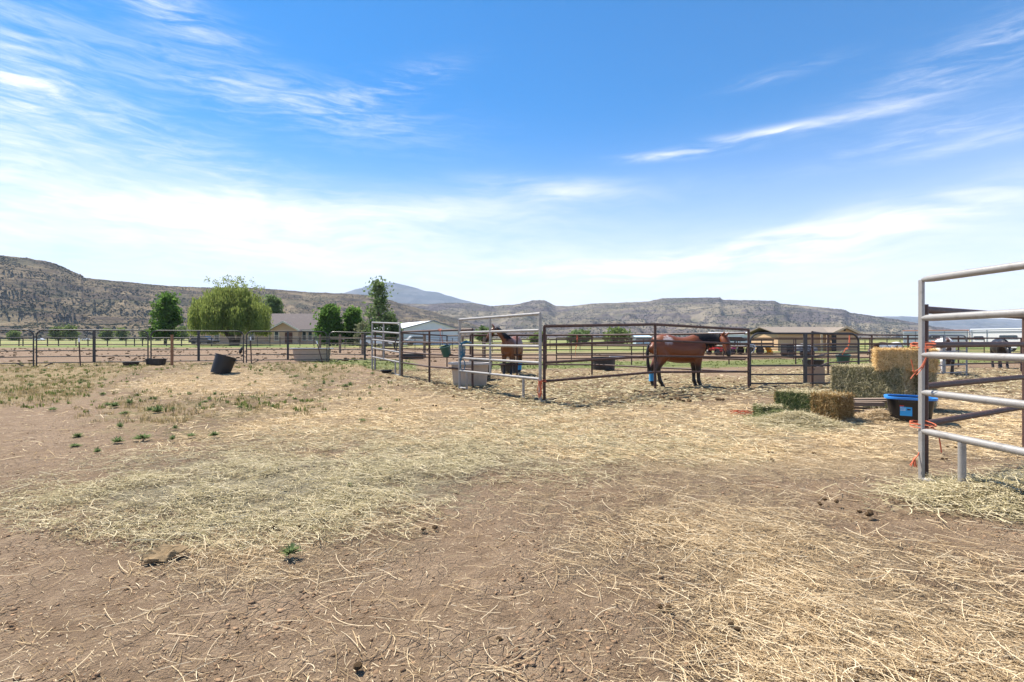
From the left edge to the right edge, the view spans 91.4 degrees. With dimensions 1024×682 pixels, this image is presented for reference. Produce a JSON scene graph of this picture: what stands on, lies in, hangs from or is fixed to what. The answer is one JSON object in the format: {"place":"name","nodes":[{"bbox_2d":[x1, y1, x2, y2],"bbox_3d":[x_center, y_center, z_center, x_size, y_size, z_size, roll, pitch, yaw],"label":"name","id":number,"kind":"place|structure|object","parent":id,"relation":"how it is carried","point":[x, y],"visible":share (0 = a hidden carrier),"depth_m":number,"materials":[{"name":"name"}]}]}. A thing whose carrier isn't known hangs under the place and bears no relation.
{"place":"outdoors","nodes":[
{"label":"outdoors","id":0,"kind":"place"},
{"bbox_2d":[0,255,499,338],"bbox_3d":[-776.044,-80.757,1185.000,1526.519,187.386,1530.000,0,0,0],"label":"mesa hillside","id":1,"kind":"structure","parent":0,"point":[15,280],"depth_m":847.49,"materials":[{"name":"stone"}]},
{"bbox_2d":[0,255,495,339],"bbox_3d":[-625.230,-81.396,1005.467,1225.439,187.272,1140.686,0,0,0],"label":"juniper scrub","id":2,"kind":"object","parent":1,"relation":"on","point":[43,325],"visible":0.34,"depth_m":810.38,"materials":[{"name":"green plant"}]},
{"bbox_2d":[344,282,488,305],"bbox_3d":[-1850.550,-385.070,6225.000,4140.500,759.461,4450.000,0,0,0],"label":"blue mountain","id":3,"kind":"structure","parent":0,"point":[409,294],"depth_m":6286.54,"materials":[{"name":"stone"}]},
{"bbox_2d":[0,339,1023,681],"bbox_3d":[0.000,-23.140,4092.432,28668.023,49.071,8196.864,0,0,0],"label":"ground","id":4,"kind":"structure","parent":0,"point":[92,569],"depth_m":3.35,"materials":[{"name":"soil"}]},
{"bbox_2d":[5,330,22,339],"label":"field tree","id":5,"kind":"object","parent":4,"relation":"on","point":[12,333],"visible":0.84,"depth_m":254.03,"materials":[{"name":"green plant"}]},
{"bbox_2d":[0,329,33,365],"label":"tube gate","id":6,"kind":"structure","parent":4,"relation":"on","point":[19,344],"depth_m":20.78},
{"bbox_2d":[48,324,63,339],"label":"field tree","id":7,"kind":"object","parent":4,"relation":"on","point":[53,333],"visible":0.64,"depth_m":253.06,"materials":[{"name":"green plant"}]},
{"bbox_2d":[58,324,80,339],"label":"field tree","id":8,"kind":"object","parent":4,"relation":"on","point":[71,333],"visible":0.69,"depth_m":253.54,"materials":[{"name":"green plant"}]},
{"bbox_2d":[36,329,148,365],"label":"tube gate","id":9,"kind":"structure","parent":4,"relation":"on","point":[94,344],"depth_m":21.72,"materials":[{"name":"metal"}]},
{"bbox_2d":[0,337,210,345],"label":"pipe fence","id":10,"kind":"object","parent":4,"relation":"on","point":[88,340],"visible":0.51,"depth_m":73.96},
{"bbox_2d":[98,328,114,339],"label":"field tree","id":11,"kind":"object","parent":4,"relation":"on","point":[105,333],"visible":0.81,"depth_m":254.10,"materials":[{"name":"green plant"}]},
{"bbox_2d":[114,326,130,339],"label":"field tree","id":12,"kind":"object","parent":4,"relation":"on","point":[121,333],"visible":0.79,"depth_m":253.94,"materials":[{"name":"green plant"}]},
{"bbox_2d":[130,432,151,439],"bbox_3d":[-4.945,1.265,6.651,0.306,0.081,0.274,0,0,43],"label":"weed plant","id":13,"kind":"object","parent":4,"relation":"on","point":[143,436],"visible":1,"depth_m":6.64,"materials":[{"name":"green plant"}]},
{"bbox_2d":[145,359,166,364],"bbox_3d":[-15.664,0.914,22.000,0.844,0.272,0.422,0,0,0],"label":"rubber trough","id":14,"kind":"object","parent":4,"relation":"on","point":[155,361],"visible":0.99,"depth_m":21.82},
{"bbox_2d":[140,543,188,562],"bbox_3d":[-2.101,1.278,3.025,0.252,0.044,0.158,-9,13,-20],"label":"rock","id":15,"kind":"object","parent":4,"relation":"on","point":[162,552],"visible":1,"depth_m":3.01,"materials":[{"name":"stone"}]},
{"bbox_2d":[148,290,184,343],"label":"cottonwood tree","id":16,"kind":"object","parent":4,"relation":"on","point":[166,310],"visible":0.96,"depth_m":85.05,"materials":[{"name":"green plant"}]},
{"bbox_2d":[170,335,173,365],"bbox_3d":[-14.688,0.490,21.600,0.112,1.520,0.112,0,0,0],"label":"wooden post","id":17,"kind":"object","parent":4,"relation":"on","point":[171,349],"visible":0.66,"depth_m":21.56,"materials":[{"name":"brown wood"}]},
{"bbox_2d":[174,326,189,339],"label":"field tree","id":18,"kind":"object","parent":4,"relation":"on","point":[182,334],"visible":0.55,"depth_m":253.82,"materials":[{"name":"green plant"}]},
{"bbox_2d":[150,330,243,363],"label":"tube gate","id":19,"kind":"structure","parent":4,"relation":"on","point":[198,349],"depth_m":23.22,"materials":[{"name":"metal"}]},
{"bbox_2d":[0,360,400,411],"bbox_3d":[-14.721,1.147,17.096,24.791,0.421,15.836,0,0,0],"label":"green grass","id":20,"kind":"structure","parent":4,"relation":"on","point":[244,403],"depth_m":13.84,"materials":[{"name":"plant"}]},
{"bbox_2d":[188,336,218,343],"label":"parked car","id":21,"kind":"object","parent":4,"relation":"on","point":[207,342],"visible":0.73,"depth_m":87.12,"materials":[{"name":"paint"}]},
{"bbox_2d":[0,360,424,423],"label":"dry grass","id":22,"kind":"structure","parent":4,"relation":"on","point":[48,387],"depth_m":12.37,"materials":[{"name":"plant"}]},
{"bbox_2d":[210,353,236,373],"bbox_3d":[-10.604,0.876,18.354,0.848,0.693,0.748,15,-9,0],"label":"tipped tub","id":23,"kind":"object","parent":4,"relation":"on","point":[222,364],"visible":0.91,"depth_m":18.08,"materials":[{"name":"plastic"}]},
{"bbox_2d":[185,274,273,343],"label":"willow tree","id":24,"kind":"object","parent":4,"relation":"on","point":[237,308],"visible":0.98,"depth_m":79.05,"materials":[{"name":"green plant"}]},
{"bbox_2d":[0,347,475,361],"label":"paddock","id":25,"kind":"structure","parent":4,"relation":"on","point":[135,358],"depth_m":39.06,"materials":[{"name":"soil"}]},
{"bbox_2d":[263,293,284,313],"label":"cottonwood tree","id":26,"kind":"object","parent":4,"relation":"on","point":[273,302],"visible":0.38,"depth_m":111.17,"materials":[{"name":"green plant"}]},
{"bbox_2d":[187,314,362,343],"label":"ranch house","id":27,"kind":"structure","parent":4,"relation":"on","point":[291,322],"depth_m":96.00,"materials":[{"name":"beige"}]},
{"bbox_2d":[211,337,344,345],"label":"pipe fence","id":28,"kind":"object","parent":4,"relation":"on","point":[271,339],"visible":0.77,"depth_m":71.98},
{"bbox_2d":[246,331,327,363],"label":"tube gate","id":29,"kind":"structure","parent":4,"relation":"on","point":[288,349],"depth_m":24.66,"materials":[{"name":"metal"}]},
{"bbox_2d":[280,541,301,555],"bbox_3d":[-1.361,1.268,3.059,0.129,0.064,0.112,0,0,27],"label":"weed plant","id":30,"kind":"object","parent":4,"relation":"on","point":[290,549],"visible":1,"depth_m":3.06,"materials":[{"name":"green plant"}]},
{"bbox_2d":[290,348,333,360],"bbox_3d":[-10.640,0.712,26.600,2.181,0.673,0.785,0,0,0],"label":"feed trough","id":31,"kind":"object","parent":4,"relation":"on","point":[316,351],"visible":0.57,"depth_m":26.27,"materials":[{"name":"beige plastic"}]},
{"bbox_2d":[310,303,347,345],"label":"maple tree","id":32,"kind":"object","parent":4,"relation":"on","point":[330,319],"visible":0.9,"depth_m":76.92,"materials":[{"name":"green plant"}]},
{"bbox_2d":[342,305,364,345],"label":"maple tree","id":33,"kind":"object","parent":4,"relation":"on","point":[352,316],"visible":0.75,"depth_m":79.14,"materials":[{"name":"green plant"}]},
{"bbox_2d":[353,661,362,670],"bbox_3d":[-0.614,1.294,1.992,0.035,0.028,0.040,0,0,-5],"label":"horse dropping","id":34,"kind":"object","parent":4,"relation":"on","point":[357,666],"visible":1,"depth_m":1.98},
{"bbox_2d":[353,321,369,345],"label":"olive shrub","id":35,"kind":"object","parent":4,"relation":"on","point":[361,326],"visible":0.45,"depth_m":76.32,"materials":[{"name":"green plant"}]},
{"bbox_2d":[328,331,398,362],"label":"tube gate","id":36,"kind":"structure","parent":4,"relation":"on","point":[364,349],"depth_m":25.63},
{"bbox_2d":[360,336,392,346],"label":"parked car","id":37,"kind":"object","parent":4,"relation":"on","point":[368,341],"visible":0.47,"depth_m":69.06,"materials":[{"name":"white paint"}]},
{"bbox_2d":[361,276,397,339],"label":"poplar tree","id":38,"kind":"object","parent":4,"relation":"on","point":[380,302],"visible":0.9,"depth_m":73.58,"materials":[{"name":"green plant"}]},
{"bbox_2d":[371,322,400,375],"bbox_3d":[-4.950,0.252,19.525,0.068,2.101,3.050,0,0,-35],"label":"corral panel","id":39,"kind":"object","parent":4,"relation":"on","point":[383,349],"visible":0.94,"depth_m":19.46,"materials":[{"name":"metal"}]},
{"bbox_2d":[381,312,402,343],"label":"poplar tree","id":40,"kind":"object","parent":4,"relation":"on","point":[395,328],"visible":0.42,"depth_m":75.30,"materials":[{"name":"green plant"}]},
{"bbox_2d":[319,334,485,359],"bbox_3d":[-10.319,0.407,37.512,18.356,1.951,3.540,0,0,34],"label":"pipe fence","id":41,"kind":"object","parent":4,"relation":"on","point":[424,344],"visible":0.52,"depth_m":34.20,"materials":[{"name":"brown metal"}]},
{"bbox_2d":[403,354,423,358],"bbox_3d":[-6.138,0.949,31.000,1.350,0.320,0.450,0,0,0],"label":"feed trough","id":42,"kind":"object","parent":4,"relation":"on","point":[419,355],"visible":0.41,"depth_m":30.77,"materials":[{"name":"black rubber"}]},
{"bbox_2d":[345,337,492,352],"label":"pipe fence","id":43,"kind":"object","parent":4,"relation":"on","point":[408,337],"visible":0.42,"depth_m":51.99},
{"bbox_2d":[406,336,433,345],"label":"parked car","id":44,"kind":"object","parent":4,"relation":"on","point":[416,339],"visible":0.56,"depth_m":77.03,"materials":[{"name":"silver paint"}]},
{"bbox_2d":[397,320,457,344],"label":"metal barn","id":45,"kind":"structure","parent":4,"relation":"on","point":[427,325],"depth_m":86.14,"materials":[{"name":"metal"}]},
{"bbox_2d":[423,331,442,344],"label":"sliding door","id":46,"kind":"structure","parent":45,"relation":"in","point":[438,333],"depth_m":86.16,"materials":[{"name":"metal"}]},
{"bbox_2d":[401,328,473,387],"bbox_3d":[-2.678,0.516,16.021,0.350,1.768,5.314,0,0,-34],"label":"pipe fence","id":47,"kind":"object","parent":4,"relation":"on","point":[471,355],"visible":0.89,"depth_m":15.43,"materials":[{"name":"metal"}]},
{"bbox_2d":[439,342,450,356],"bbox_3d":[-1.968,0.245,14.805,0.341,0.432,0.341,-12,12,0],"label":"feed bucket","id":48,"kind":"object","parent":47,"relation":"hanging from","point":[445,350],"visible":0.98,"depth_m":14.72,"materials":[{"name":"green plastic"}]},
{"bbox_2d":[374,331,546,369],"bbox_3d":[-2.558,0.483,23.608,7.802,1.834,3.149,0,0,-19],"label":"pipe fence","id":49,"kind":"object","parent":4,"relation":"on","point":[446,344],"visible":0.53,"depth_m":23.55,"materials":[{"name":"metal"}]},
{"bbox_2d":[448,362,491,385],"bbox_3d":[-1.247,0.968,14.850,1.187,0.665,0.901,0,0,32],"label":"water tank","id":50,"kind":"object","parent":4,"relation":"on","point":[480,379],"visible":0.77,"depth_m":14.54,"materials":[{"name":"beige plastic"}]},
{"bbox_2d":[474,325,494,341],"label":"field tree","id":51,"kind":"object","parent":4,"relation":"on","point":[482,328],"visible":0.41,"depth_m":139.00,"materials":[{"name":"green plant"}]},
{"bbox_2d":[458,312,541,402],"bbox_3d":[-0.417,0.351,12.235,0.068,1.937,3.724,0,0,-34],"label":"corral panel","id":52,"kind":"object","parent":4,"relation":"on","point":[490,345],"visible":0.94,"depth_m":12.00,"materials":[{"name":"metal"}]},
{"bbox_2d":[460,340,471,369],"bbox_3d":[-1.261,0.392,13.618,0.335,0.828,0.092,0,0,0],"label":"rope halter","id":53,"kind":"object","parent":52,"relation":"hanging from","point":[462,353],"visible":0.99,"depth_m":13.60},
{"bbox_2d":[537,380,546,396],"bbox_3d":[0.636,1.017,10.738,0.222,0.388,0.210,0,0,0],"label":"baling twine","id":54,"kind":"object","parent":52,"relation":"attached to","point":[539,383],"visible":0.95,"depth_m":10.64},
{"bbox_2d":[485,324,522,374],"bbox_3d":[-0.082,0.331,19.193,0.836,1.938,2.092,0,0,34],"label":"horse","id":55,"kind":"object","parent":4,"relation":"on","point":[507,339],"visible":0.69,"depth_m":18.70},
{"bbox_2d":[499,363,522,372],"bbox_3d":[-0.042,1.114,20.800,0.964,0.372,0.964,0,0,0],"label":"rubber tub","id":56,"kind":"object","parent":4,"relation":"on","point":[507,368],"visible":0.35,"depth_m":20.43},
{"bbox_2d":[0,437,1023,681],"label":"loose straw","id":57,"kind":"object","parent":4,"relation":"on","point":[800,673],"visible":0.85,"depth_m":2.55,"materials":[{"name":"plant"}]},
{"bbox_2d":[0,362,1023,461],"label":"loose straw","id":58,"kind":"object","parent":4,"relation":"on","point":[1005,436],"visible":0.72,"depth_m":7.84,"materials":[{"name":"plant"}]},
{"bbox_2d":[0,405,1023,558],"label":"loose hay","id":59,"kind":"object","parent":4,"relation":"on","point":[316,503],"visible":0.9,"depth_m":4.61},
{"bbox_2d":[0,422,1023,681],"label":"dirt clods","id":60,"kind":"object","parent":4,"relation":"on","point":[238,628],"visible":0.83,"depth_m":2.40,"materials":[{"name":"soil"}]},
{"bbox_2d":[0,433,1023,681],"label":"straw chaff","id":61,"kind":"object","parent":4,"relation":"on","point":[600,593],"visible":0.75,"depth_m":2.52,"materials":[{"name":"plant"}]},
{"bbox_2d":[0,394,1023,681],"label":"scattered stems","id":62,"kind":"object","parent":4,"relation":"on","point":[498,598],"visible":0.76,"depth_m":2.53,"materials":[{"name":"plant"}]},
{"bbox_2d":[526,331,548,343],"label":"field tree","id":63,"kind":"object","parent":4,"relation":"on","point":[533,337],"visible":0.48,"depth_m":148.75,"materials":[{"name":"green plant"}]},
{"bbox_2d":[566,329,585,342],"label":"field tree","id":64,"kind":"object","parent":4,"relation":"on","point":[575,331],"visible":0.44,"depth_m":148.83,"materials":[{"name":"green plant"}]},
{"bbox_2d":[593,357,614,369],"bbox_3d":[4.172,1.012,22.800,1.145,0.575,1.145,0,0,0],"label":"stock tank","id":65,"kind":"object","parent":4,"relation":"on","point":[608,362],"visible":0.72,"depth_m":22.35,"materials":[{"name":"black rubber"}]},
{"bbox_2d":[469,332,745,375],"bbox_3d":[3.059,0.574,17.421,9.323,1.652,2.268,0,0,28],"label":"pipe fence","id":66,"kind":"object","parent":4,"relation":"on","point":[592,345],"visible":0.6,"depth_m":18.57,"materials":[{"name":"metal"}]},
{"bbox_2d":[603,326,634,343],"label":"field tree","id":67,"kind":"object","parent":4,"relation":"on","point":[616,330],"visible":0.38,"depth_m":93.75,"materials":[{"name":"green plant"}]},
{"bbox_2d":[297,357,984,370],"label":"green grass","id":68,"kind":"structure","parent":4,"relation":"on","point":[584,362],"depth_m":27.34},
{"bbox_2d":[543,323,749,401],"bbox_3d":[3.702,0.477,12.525,6.971,1.846,0.100,0,0,-29],"label":"pipe fence","id":69,"kind":"object","parent":4,"relation":"on","point":[655,355],"visible":0.88,"depth_m":12.28,"materials":[{"name":"metal"}]},
{"bbox_2d":[646,332,730,386],"bbox_3d":[4.990,0.519,14.300,2.276,1.562,0.740,0,0,11],"label":"horse","id":70,"kind":"object","parent":4,"relation":"on","point":[686,349],"visible":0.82,"depth_m":14.13},
{"bbox_2d":[370,366,1021,412],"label":"pen litter","id":71,"kind":"object","parent":4,"relation":"on","point":[634,387],"visible":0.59,"depth_m":14.05,"materials":[{"name":"plant"}]},
{"bbox_2d":[706,347,724,352],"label":"riding mower","id":72,"kind":"object","parent":4,"relation":"on","point":[715,351],"visible":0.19,"depth_m":43.84,"materials":[{"name":"black metal"}]},
{"bbox_2d":[482,339,984,359],"bbox_3d":[15.989,0.613,35.194,36.113,1.537,0.447,0,0,-3],"label":"pipe fence","id":73,"kind":"object","parent":4,"relation":"on","point":[571,349],"visible":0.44,"depth_m":34.98,"materials":[{"name":"metal"}]},
{"bbox_2d":[550,340,917,348],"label":"pipe fence","id":74,"kind":"object","parent":4,"relation":"on","point":[638,346],"visible":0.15,"depth_m":61.99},
{"bbox_2d":[556,337,935,364],"bbox_3d":[13.496,0.601,28.050,22.354,1.595,0.314,0,0,-5],"label":"pipe fence","id":75,"kind":"object","parent":4,"relation":"on","point":[795,344],"visible":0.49,"depth_m":28.05,"materials":[{"name":"metal"}]},
{"bbox_2d":[735,340,773,352],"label":"dump trailer","id":76,"kind":"object","parent":4,"relation":"on","point":[742,351],"visible":0.4,"depth_m":45.23,"materials":[{"name":"black metal"}]},
{"bbox_2d":[749,401,789,414],"bbox_3d":[4.450,1.204,8.616,0.580,0.353,0.516,0,0,8],"label":"hay flake","id":77,"kind":"object","parent":4,"relation":"on","point":[760,407],"visible":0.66,"depth_m":8.51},
{"bbox_2d":[742,408,802,422],"bbox_3d":[4.494,1.228,8.344,1.277,0.298,1.156,0,0,39],"label":"loose hay","id":78,"kind":"object","parent":4,"relation":"on","point":[772,411],"visible":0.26,"depth_m":8.37},
{"bbox_2d":[780,343,817,354],"bbox_3d":[22.908,0.709,39.989,2.425,1.077,1.198,0,0,-3],"label":"covered implement","id":79,"kind":"object","parent":4,"relation":"on","point":[788,351],"visible":0.38,"depth_m":39.49,"materials":[{"name":"grey"}]},
{"bbox_2d":[744,326,862,350],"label":"tan shed","id":80,"kind":"structure","parent":4,"relation":"on","point":[846,329],"depth_m":57.00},
{"bbox_2d":[720,409,886,431],"bbox_3d":[4.466,1.207,8.098,2.337,0.333,1.981,0,0,0],"label":"loose hay","id":81,"kind":"object","parent":4,"relation":"on","point":[799,417],"visible":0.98,"depth_m":7.78},
{"bbox_2d":[750,332,859,386],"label":"tube gate","id":82,"kind":"structure","parent":4,"relation":"on","point":[804,356],"depth_m":14.48,"materials":[{"name":"metal"}]},
{"bbox_2d":[802,359,824,366],"bbox_3d":[14.207,1.094,23.600,0.964,0.412,0.964,0,0,0],"label":"rubber tub","id":83,"kind":"object","parent":4,"relation":"on","point":[818,362],"visible":0.51,"depth_m":23.20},
{"bbox_2d":[771,386,856,421],"bbox_3d":[5.128,1.094,8.545,0.673,0.594,1.213,0,0,-32],"label":"hay bale","id":84,"kind":"object","parent":4,"relation":"on","point":[835,405],"visible":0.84,"depth_m":8.23,"materials":[{"name":"plant"}]},
{"bbox_2d":[807,367,824,381],"bbox_3d":[9.150,1.040,15.050,0.520,0.520,0.020,0,0,0],"label":"plywood board","id":85,"kind":"object","parent":4,"relation":"on","point":[819,370],"visible":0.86,"depth_m":15.04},
{"bbox_2d":[815,411,880,422],"bbox_3d":[5.145,1.262,8.124,1.652,0.239,0.682,0,0,0],"label":"loose hay","id":86,"kind":"object","parent":4,"relation":"on","point":[851,419],"visible":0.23,"depth_m":8.05,"materials":[{"name":"plant"}]},
{"bbox_2d":[852,398,888,413],"bbox_3d":[6.294,1.161,8.938,0.923,0.283,0.446,0,0,6],"label":"wooden pallet","id":87,"kind":"object","parent":4,"relation":"on","point":[870,401],"visible":0.41,"depth_m":8.89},
{"bbox_2d":[829,383,916,408],"bbox_3d":[7.181,1.089,9.990,0.661,0.564,1.414,0,0,-34],"label":"hay bale","id":88,"kind":"object","parent":4,"relation":"on","point":[864,392],"visible":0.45,"depth_m":9.76,"materials":[{"name":"plant"}]},
{"bbox_2d":[829,363,914,391],"bbox_3d":[7.179,0.713,10.009,0.665,0.557,1.387,0,0,-35],"label":"hay bale","id":89,"kind":"object","parent":88,"relation":"on","point":[864,375],"visible":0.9,"depth_m":9.81,"materials":[{"name":"green plant"}]},
{"bbox_2d":[870,346,941,372],"bbox_3d":[7.537,0.347,9.622,1.065,0.530,0.667,0,0,30],"label":"straw bale","id":90,"kind":"object","parent":89,"relation":"on","point":[884,358],"visible":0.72,"depth_m":9.46,"materials":[{"name":"gold plant"}]},
{"bbox_2d":[853,407,909,422],"bbox_3d":[6.106,1.231,8.377,1.303,0.293,0.823,0,0,0],"label":"loose hay","id":91,"kind":"object","parent":4,"relation":"on","point":[881,413],"visible":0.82,"depth_m":8.28,"materials":[{"name":"plant"}]},
{"bbox_2d":[811,331,958,385],"bbox_3d":[15.199,0.554,20.602,17.248,1.693,1.646,0,0,-37],"label":"pipe fence","id":92,"kind":"object","parent":4,"relation":"on","point":[827,353],"visible":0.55,"depth_m":19.87,"materials":[{"name":"metal"}]},
{"bbox_2d":[836,349,849,364],"bbox_3d":[14.085,0.685,21.266,0.571,0.650,0.571,-6,6,0],"label":"muck bucket","id":93,"kind":"object","parent":92,"relation":"hanging from","point":[843,359],"visible":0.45,"depth_m":21.11,"materials":[{"name":"green plastic"}]},
{"bbox_2d":[867,342,903,354],"bbox_3d":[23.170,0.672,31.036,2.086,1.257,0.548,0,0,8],"label":"trailer","id":94,"kind":"object","parent":4,"relation":"on","point":[890,346],"visible":0.3,"depth_m":30.84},
{"bbox_2d":[860,362,941,408],"bbox_3d":[7.779,0.886,10.089,0.651,0.955,1.287,0,0,-34],"label":"hay bale","id":95,"kind":"object","parent":4,"relation":"on","point":[932,377],"visible":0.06,"depth_m":9.64,"materials":[{"name":"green plant"}]},
{"bbox_2d":[783,469,1023,524],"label":"loose hay","id":96,"kind":"object","parent":4,"relation":"on","point":[988,491],"visible":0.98,"depth_m":4.02},
{"bbox_2d":[884,394,937,421],"bbox_3d":[6.527,1.103,8.200,0.692,0.393,0.578,0,0,35],"label":"plastic tub","id":97,"kind":"object","parent":4,"relation":"on","point":[901,407],"visible":0.78,"depth_m":8.05,"materials":[{"name":"black plastic"}]},
{"bbox_2d":[903,330,968,345],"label":"horse trailer","id":98,"kind":"object","parent":4,"relation":"on","point":[941,332],"visible":0.42,"depth_m":59.78,"materials":[{"name":"white metal"}]},
{"bbox_2d":[934,337,955,374],"bbox_3d":[17.362,0.574,20.262,0.633,1.451,2.408,0,0,28],"label":"horse","id":99,"kind":"object","parent":4,"relation":"on","point":[949,361],"visible":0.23,"depth_m":19.35},
{"bbox_2d":[929,335,967,375],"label":"tube gate","id":100,"kind":"structure","parent":4,"relation":"on","point":[944,365],"depth_m":18.25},
{"bbox_2d":[918,261,1023,482],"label":"corral panel","id":101,"kind":"object","parent":4,"relation":"on","point":[962,441],"visible":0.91,"depth_m":4.23,"materials":[{"name":"metal"}]},
{"bbox_2d":[910,341,935,378],"bbox_3d":[3.821,0.172,4.646,0.196,0.350,0.348,0,0,38],"label":"baling twine","id":102,"kind":"object","parent":101,"relation":"attached to","point":[926,347],"visible":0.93,"depth_m":4.59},
{"bbox_2d":[909,420,941,452],"bbox_3d":[3.862,0.891,4.699,0.200,0.279,0.224,0,0,-12],"label":"baling twine","id":103,"kind":"object","parent":101,"relation":"attached to","point":[912,422],"visible":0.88,"depth_m":4.65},
{"bbox_2d":[925,304,1023,477],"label":"pipe fence","id":104,"kind":"object","parent":4,"relation":"on","point":[941,384],"visible":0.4,"depth_m":5.14,"materials":[{"name":"metal"}]},
{"bbox_2d":[940,337,1021,370],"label":"pipe fence","id":105,"kind":"object","parent":4,"relation":"on","point":[992,338],"visible":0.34,"depth_m":21.36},
{"bbox_2d":[970,328,1021,350],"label":"horse trailer","id":106,"kind":"object","parent":4,"relation":"on","point":[1006,332],"visible":0.41,"depth_m":55.17,"materials":[{"name":"white metal"}]},
{"bbox_2d":[990,339,1011,368],"bbox_3d":[23.480,0.589,23.954,0.620,1.421,2.358,0,0,32],"label":"horse","id":107,"kind":"object","parent":4,"relation":"on","point":[1000,349],"visible":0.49,"depth_m":23.80},
{"bbox_2d":[0,0,1023,319],"label":"sky","id":108,"kind":"structure","parent":0,"point":[846,155],"materials":[{"name":"blue"}]},
{"bbox_2d":[400,297,970,338],"bbox_3d":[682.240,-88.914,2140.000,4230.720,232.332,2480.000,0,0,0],"label":"mesa ridge","id":109,"kind":"structure","parent":0,"point":[697,316],"depth_m":1827.18,"materials":[{"name":"stone"}]},
{"bbox_2d":[406,297,970,338],"bbox_3d":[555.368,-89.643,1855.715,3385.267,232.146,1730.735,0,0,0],"label":"juniper woodland","id":110,"kind":"object","parent":109,"relation":"on","point":[793,322],"visible":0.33,"depth_m":1845.60,"materials":[{"name":"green plant"}]},
{"bbox_2d":[882,316,1021,330],"bbox_3d":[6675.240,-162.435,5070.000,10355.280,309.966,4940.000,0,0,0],"label":"ridge","id":111,"kind":"structure","parent":0,"point":[968,324],"depth_m":4771.44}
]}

